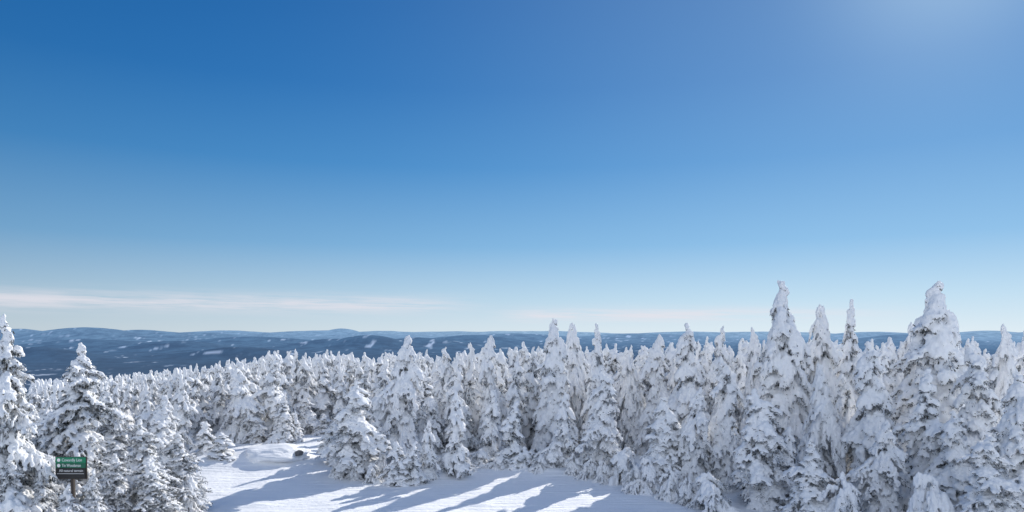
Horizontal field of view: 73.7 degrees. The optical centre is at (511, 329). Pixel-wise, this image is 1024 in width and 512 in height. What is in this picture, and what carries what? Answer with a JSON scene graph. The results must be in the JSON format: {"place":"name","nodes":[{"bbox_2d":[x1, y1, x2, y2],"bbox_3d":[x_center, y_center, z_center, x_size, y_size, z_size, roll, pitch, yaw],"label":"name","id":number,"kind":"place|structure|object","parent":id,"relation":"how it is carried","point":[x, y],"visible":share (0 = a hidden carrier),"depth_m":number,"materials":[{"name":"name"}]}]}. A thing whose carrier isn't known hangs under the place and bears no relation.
{"place":"outdoors","nodes":[
{"label":"outdoors","id":0,"kind":"place"},
{"bbox_2d":[128,434,834,511],"bbox_3d":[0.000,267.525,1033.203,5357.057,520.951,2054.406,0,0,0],"label":"snow ground","id":1,"kind":"structure","parent":0,"point":[241,483],"depth_m":33.50,"materials":[{"name":"white snow"}]},
{"bbox_2d":[0,453,41,507],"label":"spruce tree","id":2,"kind":"object","parent":1,"relation":"on","point":[9,470],"visible":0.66,"depth_m":22.55,"materials":[{"name":"white plant"}]},
{"bbox_2d":[0,314,80,511],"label":"spruce tree","id":3,"kind":"object","parent":1,"relation":"on","point":[17,424],"visible":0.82,"depth_m":23.18,"materials":[{"name":"white plant"}]},
{"bbox_2d":[32,471,56,511],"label":"spruce tree","id":4,"kind":"object","parent":1,"relation":"on","point":[43,495],"visible":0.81,"depth_m":23.04,"materials":[{"name":"white plant"}]},
{"bbox_2d":[55,457,86,502],"bbox_3d":[-15.100,6.374,23.466,1.133,4.027,0.170,-1,0,4],"label":"trail sign","id":5,"kind":"object","parent":1,"relation":"on","point":[72,468],"visible":1,"depth_m":23.39,"materials":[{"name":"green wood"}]},
{"bbox_2d":[29,343,114,510],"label":"spruce tree","id":6,"kind":"object","parent":1,"relation":"on","point":[71,435],"visible":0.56,"depth_m":28.10,"materials":[{"name":"white plant"}]},
{"bbox_2d":[57,484,89,511],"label":"spruce tree","id":7,"kind":"object","parent":1,"relation":"on","point":[67,499],"visible":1,"depth_m":22.52,"materials":[{"name":"white plant"}]},
{"bbox_2d":[80,469,107,511],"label":"spruce tree","id":8,"kind":"object","parent":1,"relation":"on","point":[92,504],"visible":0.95,"depth_m":23.15,"materials":[{"name":"white plant"}]},
{"bbox_2d":[88,385,135,481],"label":"spruce tree","id":9,"kind":"object","parent":1,"relation":"on","point":[113,433],"visible":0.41,"depth_m":33.69,"materials":[{"name":"white plant"}]},
{"bbox_2d":[97,453,133,511],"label":"spruce tree","id":10,"kind":"object","parent":1,"relation":"on","point":[114,493],"visible":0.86,"depth_m":25.98,"materials":[{"name":"white plant"}]},
{"bbox_2d":[120,384,135,434],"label":"spruce tree","id":11,"kind":"object","parent":1,"relation":"on","point":[125,406],"visible":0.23,"depth_m":47.28,"materials":[{"name":"white plant"}]},
{"bbox_2d":[132,383,153,449],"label":"spruce tree","id":12,"kind":"object","parent":1,"relation":"on","point":[145,416],"visible":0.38,"depth_m":44.37,"materials":[{"name":"white plant"}]},
{"bbox_2d":[123,419,183,510],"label":"spruce tree","id":13,"kind":"object","parent":1,"relation":"on","point":[142,455],"visible":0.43,"depth_m":27.72,"materials":[{"name":"white plant"}]},
{"bbox_2d":[131,464,187,511],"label":"spruce tree","id":14,"kind":"object","parent":1,"relation":"on","point":[154,492],"visible":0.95,"depth_m":26.17,"materials":[{"name":"white plant"}]},
{"bbox_2d":[149,395,183,464],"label":"spruce tree","id":15,"kind":"object","parent":1,"relation":"on","point":[163,424],"visible":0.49,"depth_m":40.35,"materials":[{"name":"white plant"}]},
{"bbox_2d":[171,367,193,450],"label":"spruce tree","id":16,"kind":"object","parent":1,"relation":"on","point":[174,402],"visible":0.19,"depth_m":45.44,"materials":[{"name":"white plant"}]},
{"bbox_2d":[174,370,198,452],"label":"spruce tree","id":17,"kind":"object","parent":1,"relation":"on","point":[184,410],"visible":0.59,"depth_m":44.07,"materials":[{"name":"white plant"}]},
{"bbox_2d":[161,432,213,511],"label":"spruce tree","id":18,"kind":"object","parent":1,"relation":"on","point":[179,464],"visible":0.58,"depth_m":29.43,"materials":[{"name":"white plant"}]},
{"bbox_2d":[172,474,207,511],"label":"snowy shrub","id":19,"kind":"object","parent":1,"relation":"on","point":[188,504],"visible":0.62,"depth_m":28.90,"materials":[{"name":"white snow"}]},
{"bbox_2d":[187,365,212,439],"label":"spruce tree","id":20,"kind":"object","parent":1,"relation":"on","point":[199,417],"visible":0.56,"depth_m":50.17,"materials":[{"name":"white plant"}]},
{"bbox_2d":[188,421,215,456],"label":"young spruce","id":21,"kind":"object","parent":1,"relation":"on","point":[204,443],"visible":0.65,"depth_m":42.69,"materials":[{"name":"white plant"}]},
{"bbox_2d":[204,364,227,433],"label":"spruce tree","id":22,"kind":"object","parent":1,"relation":"on","point":[212,394],"visible":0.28,"depth_m":53.52,"materials":[{"name":"white plant"}]},
{"bbox_2d":[209,378,231,432],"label":"spruce tree","id":23,"kind":"object","parent":1,"relation":"on","point":[218,416],"visible":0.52,"depth_m":52.07,"materials":[{"name":"white plant"}]},
{"bbox_2d":[205,432,237,461],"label":"young spruce","id":24,"kind":"object","parent":1,"relation":"on","point":[221,449],"visible":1,"depth_m":39.72,"materials":[{"name":"white plant"}]},
{"bbox_2d":[214,368,265,442],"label":"spruce tree","id":25,"kind":"object","parent":1,"relation":"on","point":[239,409],"visible":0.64,"depth_m":49.05,"materials":[{"name":"white plant"}]},
{"bbox_2d":[240,402,272,443],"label":"spruce tree","id":26,"kind":"object","parent":1,"relation":"on","point":[258,431],"visible":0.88,"depth_m":48.58,"materials":[{"name":"white plant"}]},
{"bbox_2d":[251,351,291,434],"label":"spruce tree","id":27,"kind":"object","parent":1,"relation":"on","point":[273,398],"visible":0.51,"depth_m":49.64,"materials":[{"name":"white plant"}]},
{"bbox_2d":[246,443,310,462],"bbox_3d":[-14.036,7.371,40.890,3.914,1.005,3.735,0,0,0],"label":"boulder","id":28,"kind":"object","parent":1,"relation":"on","point":[282,452],"visible":0.97,"depth_m":39.90,"materials":[{"name":"stone"}]},
{"bbox_2d":[262,395,297,443],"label":"spruce tree","id":29,"kind":"object","parent":1,"relation":"on","point":[282,431],"visible":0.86,"depth_m":47.70,"materials":[{"name":"white plant"}]},
{"bbox_2d":[270,350,299,416],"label":"spruce tree","id":30,"kind":"object","parent":1,"relation":"on","point":[284,382],"visible":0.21,"depth_m":55.62,"materials":[{"name":"white plant"}]},
{"bbox_2d":[281,351,294,401],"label":"spruce tree","id":31,"kind":"object","parent":1,"relation":"on","point":[287,359],"visible":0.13,"depth_m":63.67,"materials":[{"name":"white plant"}]},
{"bbox_2d":[289,349,306,406],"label":"spruce tree","id":32,"kind":"object","parent":1,"relation":"on","point":[297,388],"visible":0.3,"depth_m":61.51,"materials":[{"name":"white plant"}]},
{"bbox_2d":[293,358,316,418],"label":"spruce tree","id":33,"kind":"object","parent":1,"relation":"on","point":[305,368],"visible":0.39,"depth_m":59.29,"materials":[{"name":"white plant"}]},
{"bbox_2d":[294,394,320,434],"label":"spruce tree","id":34,"kind":"object","parent":1,"relation":"on","point":[308,420],"visible":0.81,"depth_m":56.46,"materials":[{"name":"white plant"}]},
{"bbox_2d":[311,355,336,419],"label":"spruce tree","id":35,"kind":"object","parent":1,"relation":"on","point":[322,401],"visible":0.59,"depth_m":58.87,"materials":[{"name":"white plant"}]},
{"bbox_2d":[315,421,340,465],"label":"spruce tree","id":36,"kind":"object","parent":1,"relation":"on","point":[329,433],"visible":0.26,"depth_m":40.26,"materials":[{"name":"white plant"}]},
{"bbox_2d":[330,366,347,424],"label":"spruce tree","id":37,"kind":"object","parent":1,"relation":"on","point":[340,404],"visible":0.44,"depth_m":57.30,"materials":[{"name":"white plant"}]},
{"bbox_2d":[319,381,392,478],"bbox_3d":[-8.439,5.938,37.402,4.233,6.137,3.804,-1,0,-22],"label":"spruce tree","id":38,"kind":"object","parent":1,"relation":"on","point":[360,443],"visible":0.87,"depth_m":36.72,"materials":[{"name":"white plant"}]},
{"bbox_2d":[359,360,374,423],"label":"spruce tree","id":39,"kind":"object","parent":1,"relation":"on","point":[365,384],"visible":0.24,"depth_m":57.52,"materials":[{"name":"white plant"}]},
{"bbox_2d":[362,463,383,484],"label":"snowy shrub","id":40,"kind":"object","parent":1,"relation":"on","point":[371,475],"visible":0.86,"depth_m":35.67,"materials":[{"name":"white snow"}]},
{"bbox_2d":[377,441,409,486],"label":"young spruce","id":41,"kind":"object","parent":1,"relation":"on","point":[394,469],"visible":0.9,"depth_m":35.06,"materials":[{"name":"white plant"}]},
{"bbox_2d":[371,335,426,460],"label":"spruce tree","id":42,"kind":"object","parent":1,"relation":"on","point":[394,403],"visible":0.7,"depth_m":41.02,"materials":[{"name":"white plant"}]},
{"bbox_2d":[402,441,431,485],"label":"young spruce","id":43,"kind":"object","parent":1,"relation":"on","point":[416,477],"visible":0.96,"depth_m":35.32,"materials":[{"name":"white plant"}]},
{"bbox_2d":[418,420,440,480],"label":"young spruce","id":44,"kind":"object","parent":1,"relation":"on","point":[428,457],"visible":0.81,"depth_m":36.35,"materials":[{"name":"white plant"}]},
{"bbox_2d":[415,368,446,454],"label":"spruce tree","id":45,"kind":"object","parent":1,"relation":"on","point":[428,402],"visible":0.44,"depth_m":43.69,"materials":[{"name":"white plant"}]},
{"bbox_2d":[432,347,453,447],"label":"spruce tree","id":46,"kind":"object","parent":1,"relation":"on","point":[444,369],"visible":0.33,"depth_m":46.60,"materials":[{"name":"white plant"}]},
{"bbox_2d":[441,391,472,478],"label":"young spruce","id":47,"kind":"object","parent":1,"relation":"on","point":[454,460],"visible":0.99,"depth_m":36.90,"materials":[{"name":"white plant"}]},
{"bbox_2d":[440,353,481,450],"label":"spruce tree","id":48,"kind":"object","parent":1,"relation":"on","point":[469,441],"visible":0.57,"depth_m":44.47,"materials":[{"name":"white plant"}]},
{"bbox_2d":[463,343,483,412],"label":"spruce tree","id":49,"kind":"object","parent":1,"relation":"on","point":[470,357],"visible":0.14,"depth_m":48.86,"materials":[{"name":"white plant"}]},
{"bbox_2d":[467,448,494,465],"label":"snowy shrub","id":50,"kind":"object","parent":1,"relation":"on","point":[481,456],"visible":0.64,"depth_m":39.26,"materials":[{"name":"white snow"}]},
{"bbox_2d":[473,335,507,448],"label":"spruce tree","id":51,"kind":"object","parent":1,"relation":"on","point":[487,371],"visible":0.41,"depth_m":45.52,"materials":[{"name":"white plant"}]},
{"bbox_2d":[479,390,504,457],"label":"young spruce","id":52,"kind":"object","parent":1,"relation":"on","point":[491,436],"visible":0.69,"depth_m":41.17,"materials":[{"name":"white plant"}]},
{"bbox_2d":[481,452,510,470],"bbox_3d":[-0.781,7.759,38.877,1.860,1.594,1.935,0,0,11],"label":"snowy shrub","id":53,"kind":"object","parent":1,"relation":"on","point":[500,461],"visible":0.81,"depth_m":38.57,"materials":[{"name":"white snow"}]},
{"bbox_2d":[494,401,524,460],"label":"young spruce","id":54,"kind":"object","parent":1,"relation":"on","point":[511,428],"visible":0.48,"depth_m":39.80,"materials":[{"name":"white plant"}]},
{"bbox_2d":[500,356,526,448],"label":"spruce tree","id":55,"kind":"object","parent":1,"relation":"on","point":[513,395],"visible":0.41,"depth_m":43.55,"materials":[{"name":"white plant"}]},
{"bbox_2d":[504,446,535,470],"bbox_3d":[0.586,7.605,38.794,2.970,1.804,3.763,0,0,-25],"label":"snowy shrub","id":56,"kind":"object","parent":1,"relation":"on","point":[522,459],"visible":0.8,"depth_m":38.47,"materials":[{"name":"white snow"}]},
{"bbox_2d":[28,339,1019,441],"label":"distant wood","id":57,"kind":"object","parent":1,"relation":"on","point":[474,394],"visible":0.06,"depth_m":59.05,"materials":[{"name":"white wood"}]},
{"bbox_2d":[515,342,539,414],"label":"spruce tree","id":58,"kind":"object","parent":1,"relation":"on","point":[524,354],"visible":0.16,"depth_m":47.53,"materials":[{"name":"white plant"}]},
{"bbox_2d":[520,347,542,448],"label":"spruce tree","id":59,"kind":"object","parent":1,"relation":"on","point":[533,381],"visible":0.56,"depth_m":44.90,"materials":[{"name":"white plant"}]},
{"bbox_2d":[527,454,551,475],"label":"snowy shrub","id":60,"kind":"object","parent":1,"relation":"on","point":[539,461],"visible":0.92,"depth_m":37.44,"materials":[{"name":"white snow"}]},
{"bbox_2d":[533,441,566,474],"bbox_3d":[2.485,7.565,38.507,3.250,2.618,3.497,0,0,-1],"label":"snowy shrub","id":61,"kind":"object","parent":1,"relation":"on","point":[552,454],"visible":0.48,"depth_m":38.00,"materials":[{"name":"white snow"}]},
{"bbox_2d":[530,318,578,455],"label":"spruce tree","id":62,"kind":"object","parent":1,"relation":"on","point":[555,382],"visible":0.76,"depth_m":42.51,"materials":[{"name":"white plant"}]},
{"bbox_2d":[549,392,578,466],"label":"young spruce","id":63,"kind":"object","parent":1,"relation":"on","point":[565,436],"visible":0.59,"depth_m":38.69,"materials":[{"name":"white plant"}]},
{"bbox_2d":[563,453,580,476],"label":"snowy shrub","id":64,"kind":"object","parent":1,"relation":"on","point":[572,463],"visible":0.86,"depth_m":36.89,"materials":[{"name":"white snow"}]},
{"bbox_2d":[564,322,587,448],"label":"spruce tree","id":65,"kind":"object","parent":1,"relation":"on","point":[576,361],"visible":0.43,"depth_m":45.61,"materials":[{"name":"white plant"}]},
{"bbox_2d":[573,458,596,481],"bbox_3d":[4.036,7.723,36.608,2.149,1.768,1.687,0,0,-20],"label":"snowy shrub","id":66,"kind":"object","parent":1,"relation":"on","point":[589,467],"visible":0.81,"depth_m":36.25,"materials":[{"name":"white snow"}]},
{"bbox_2d":[575,368,622,477],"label":"spruce tree","id":67,"kind":"object","parent":1,"relation":"on","point":[600,434],"visible":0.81,"depth_m":36.95,"materials":[{"name":"white plant"}]},
{"bbox_2d":[579,323,622,448],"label":"spruce tree","id":68,"kind":"object","parent":1,"relation":"on","point":[592,382],"visible":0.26,"depth_m":42.83,"materials":[{"name":"white plant"}]},
{"bbox_2d":[592,460,610,484],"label":"snowy shrub","id":69,"kind":"object","parent":1,"relation":"on","point":[602,472],"visible":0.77,"depth_m":35.61,"materials":[{"name":"white snow"}]},
{"bbox_2d":[605,344,619,383],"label":"spruce tree","id":70,"kind":"object","parent":1,"relation":"on","point":[613,356],"visible":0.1,"depth_m":51.22,"materials":[{"name":"white plant"}]},
{"bbox_2d":[595,447,636,485],"bbox_3d":[5.786,7.579,35.921,3.699,2.856,2.960,2,1,21],"label":"snowy shrub","id":71,"kind":"object","parent":1,"relation":"on","point":[623,462],"visible":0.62,"depth_m":35.41,"materials":[{"name":"white snow"}]},
{"bbox_2d":[615,350,646,452],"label":"spruce tree","id":72,"kind":"object","parent":1,"relation":"on","point":[631,400],"visible":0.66,"depth_m":44.69,"materials":[{"name":"white plant"}]},
{"bbox_2d":[621,457,666,495],"bbox_3d":[6.648,7.710,33.702,2.578,2.815,2.752,0,0,6],"label":"snowy shrub","id":73,"kind":"object","parent":1,"relation":"on","point":[649,485],"visible":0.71,"depth_m":33.21,"materials":[{"name":"white snow"}]},
{"bbox_2d":[633,334,669,454],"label":"spruce tree","id":74,"kind":"object","parent":1,"relation":"on","point":[654,365],"visible":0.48,"depth_m":43.60,"materials":[{"name":"white plant"}]},
{"bbox_2d":[639,397,682,483],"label":"spruce tree","id":75,"kind":"object","parent":1,"relation":"on","point":[661,438],"visible":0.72,"depth_m":34.09,"materials":[{"name":"white plant"}]},
{"bbox_2d":[654,465,679,502],"bbox_3d":[7.525,7.711,32.069,1.799,2.644,2.307,0,0,-36],"label":"snowy shrub","id":76,"kind":"object","parent":1,"relation":"on","point":[669,490],"visible":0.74,"depth_m":31.90,"materials":[{"name":"white snow"}]},
{"bbox_2d":[666,347,679,395],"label":"spruce tree","id":77,"kind":"object","parent":1,"relation":"on","point":[671,383],"visible":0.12,"depth_m":45.65,"materials":[{"name":"white plant"}]},
{"bbox_2d":[670,477,702,508],"bbox_3d":[8.129,7.841,31.140,1.821,2.326,1.718,0,0,-27],"label":"snowy shrub","id":78,"kind":"object","parent":1,"relation":"on","point":[687,488],"visible":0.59,"depth_m":31.08,"materials":[{"name":"white snow"}]},
{"bbox_2d":[667,323,712,430],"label":"spruce tree","id":79,"kind":"object","parent":1,"relation":"on","point":[689,374],"visible":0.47,"depth_m":40.36,"materials":[{"name":"white plant"}]},
{"bbox_2d":[669,387,720,489],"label":"spruce tree","id":80,"kind":"object","parent":1,"relation":"on","point":[692,448],"visible":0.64,"depth_m":33.61,"materials":[{"name":"white plant"}]},
{"bbox_2d":[678,472,740,511],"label":"snowy shrub","id":81,"kind":"object","parent":1,"relation":"on","point":[707,494],"visible":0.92,"depth_m":29.97,"materials":[{"name":"white snow"}]},
{"bbox_2d":[703,325,740,453],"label":"spruce tree","id":82,"kind":"object","parent":1,"relation":"on","point":[719,349],"visible":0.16,"depth_m":42.95,"materials":[{"name":"white plant"}]},
{"bbox_2d":[699,356,745,491],"bbox_3d":[10.721,5.238,34.767,3.146,7.760,2.880,0,0,42],"label":"spruce tree","id":83,"kind":"object","parent":1,"relation":"on","point":[724,440],"visible":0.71,"depth_m":34.11,"materials":[{"name":"white plant"}]},
{"bbox_2d":[734,341,746,416],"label":"spruce tree","id":84,"kind":"object","parent":1,"relation":"on","point":[741,370],"visible":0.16,"depth_m":44.45,"materials":[{"name":"white plant"}]},
{"bbox_2d":[738,327,760,437],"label":"spruce tree","id":85,"kind":"object","parent":1,"relation":"on","point":[753,380],"visible":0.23,"depth_m":41.88,"materials":[{"name":"white plant"}]},
{"bbox_2d":[730,388,795,511],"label":"spruce tree","id":86,"kind":"object","parent":1,"relation":"on","point":[762,451],"visible":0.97,"depth_m":30.64,"materials":[{"name":"white plant"}]},
{"bbox_2d":[742,280,813,453],"bbox_3d":[14.038,3.659,36.393,3.409,12.618,3.658,0,0,43],"label":"spruce tree","id":87,"kind":"object","parent":1,"relation":"on","point":[785,388],"visible":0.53,"depth_m":35.79,"materials":[{"name":"white plant"}]},
{"bbox_2d":[779,426,797,505],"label":"young spruce","id":88,"kind":"object","parent":1,"relation":"on","point":[789,439],"visible":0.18,"depth_m":31.25,"materials":[{"name":"white plant"}]},
{"bbox_2d":[779,439,835,511],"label":"spruce tree","id":89,"kind":"object","parent":1,"relation":"on","point":[809,477],"visible":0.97,"depth_m":28.21,"materials":[{"name":"white plant"}]},
{"bbox_2d":[799,304,839,452],"bbox_3d":[17.223,4.232,38.133,3.138,11.308,3.329,1,-4,19],"label":"spruce tree","id":90,"kind":"object","parent":1,"relation":"on","point":[822,349],"visible":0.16,"depth_m":37.94,"materials":[{"name":"white plant"}]},
{"bbox_2d":[795,363,845,498],"bbox_3d":[14.232,5.705,32.258,2.890,8.252,2.600,1,2,7],"label":"spruce tree","id":91,"kind":"object","parent":1,"relation":"on","point":[822,428],"visible":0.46,"depth_m":31.99,"materials":[{"name":"white plant"}]},
{"bbox_2d":[828,373,856,485],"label":"spruce tree","id":92,"kind":"object","parent":1,"relation":"on","point":[845,407],"visible":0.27,"depth_m":33.27,"materials":[{"name":"white plant"}]},
{"bbox_2d":[822,471,865,511],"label":"snowy shrub","id":93,"kind":"object","parent":1,"relation":"on","point":[846,499],"visible":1,"depth_m":27.25,"materials":[{"name":"white snow"}]},
{"bbox_2d":[833,299,860,422],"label":"spruce tree","id":94,"kind":"object","parent":1,"relation":"on","point":[846,367],"visible":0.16,"depth_m":37.77,"materials":[{"name":"white plant"}]},
{"bbox_2d":[830,341,907,505],"bbox_3d":[16.522,5.000,31.490,3.504,8.916,3.150,-1,-1,8],"label":"spruce tree","id":95,"kind":"object","parent":1,"relation":"on","point":[862,428],"visible":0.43,"depth_m":30.96,"materials":[{"name":"white plant"}]},
{"bbox_2d":[845,421,910,511],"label":"spruce tree","id":96,"kind":"object","parent":1,"relation":"on","point":[877,479],"visible":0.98,"depth_m":28.18,"materials":[{"name":"white plant"}]},
{"bbox_2d":[892,322,913,472],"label":"spruce tree","id":97,"kind":"object","parent":1,"relation":"on","point":[906,345],"visible":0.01,"depth_m":37.06,"materials":[{"name":"white plant"}]},
{"bbox_2d":[892,368,942,511],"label":"spruce tree","id":98,"kind":"object","parent":1,"relation":"on","point":[923,448],"visible":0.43,"depth_m":29.03,"materials":[{"name":"white plant"}]},
{"bbox_2d":[890,281,967,452],"bbox_3d":[20.740,3.750,33.487,4.557,12.247,4.140,0,0,27],"label":"spruce tree","id":99,"kind":"object","parent":1,"relation":"on","point":[935,334],"visible":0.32,"depth_m":33.02,"materials":[{"name":"white plant"}]},
{"bbox_2d":[906,472,956,511],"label":"snowy shrub","id":100,"kind":"object","parent":1,"relation":"on","point":[928,495],"visible":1,"depth_m":25.48,"materials":[{"name":"white snow"}]},
{"bbox_2d":[913,411,973,511],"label":"spruce tree","id":101,"kind":"object","parent":1,"relation":"on","point":[947,472],"visible":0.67,"depth_m":27.12,"materials":[{"name":"white plant"}]},
{"bbox_2d":[948,342,1004,469],"bbox_3d":[20.642,4.968,30.644,3.130,8.858,3.531,0,0,-37],"label":"spruce tree","id":102,"kind":"object","parent":1,"relation":"on","point":[978,414],"visible":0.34,"depth_m":29.88,"materials":[{"name":"white plant"}]},
{"bbox_2d":[954,433,1023,511],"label":"spruce tree","id":103,"kind":"object","parent":1,"relation":"on","point":[989,490],"visible":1,"depth_m":24.27,"materials":[{"name":"white plant"}]},
{"bbox_2d":[988,373,1023,502],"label":"spruce tree","id":104,"kind":"object","parent":1,"relation":"on","point":[1008,445],"visible":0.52,"depth_m":26.08,"materials":[{"name":"white plant"}]},
{"bbox_2d":[993,324,1020,425],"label":"spruce tree","id":105,"kind":"object","parent":1,"relation":"on","point":[1004,360],"visible":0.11,"depth_m":33.97,"materials":[{"name":"white plant"}]},
{"bbox_2d":[0,327,1023,397],"bbox_3d":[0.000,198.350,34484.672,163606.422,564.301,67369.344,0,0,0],"label":"hills","id":106,"kind":"structure","parent":0,"point":[52,354],"depth_m":16762.70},
{"bbox_2d":[0,0,1023,333],"label":"sky","id":107,"kind":"structure","parent":0,"point":[620,166],"materials":[{"name":"blue"}]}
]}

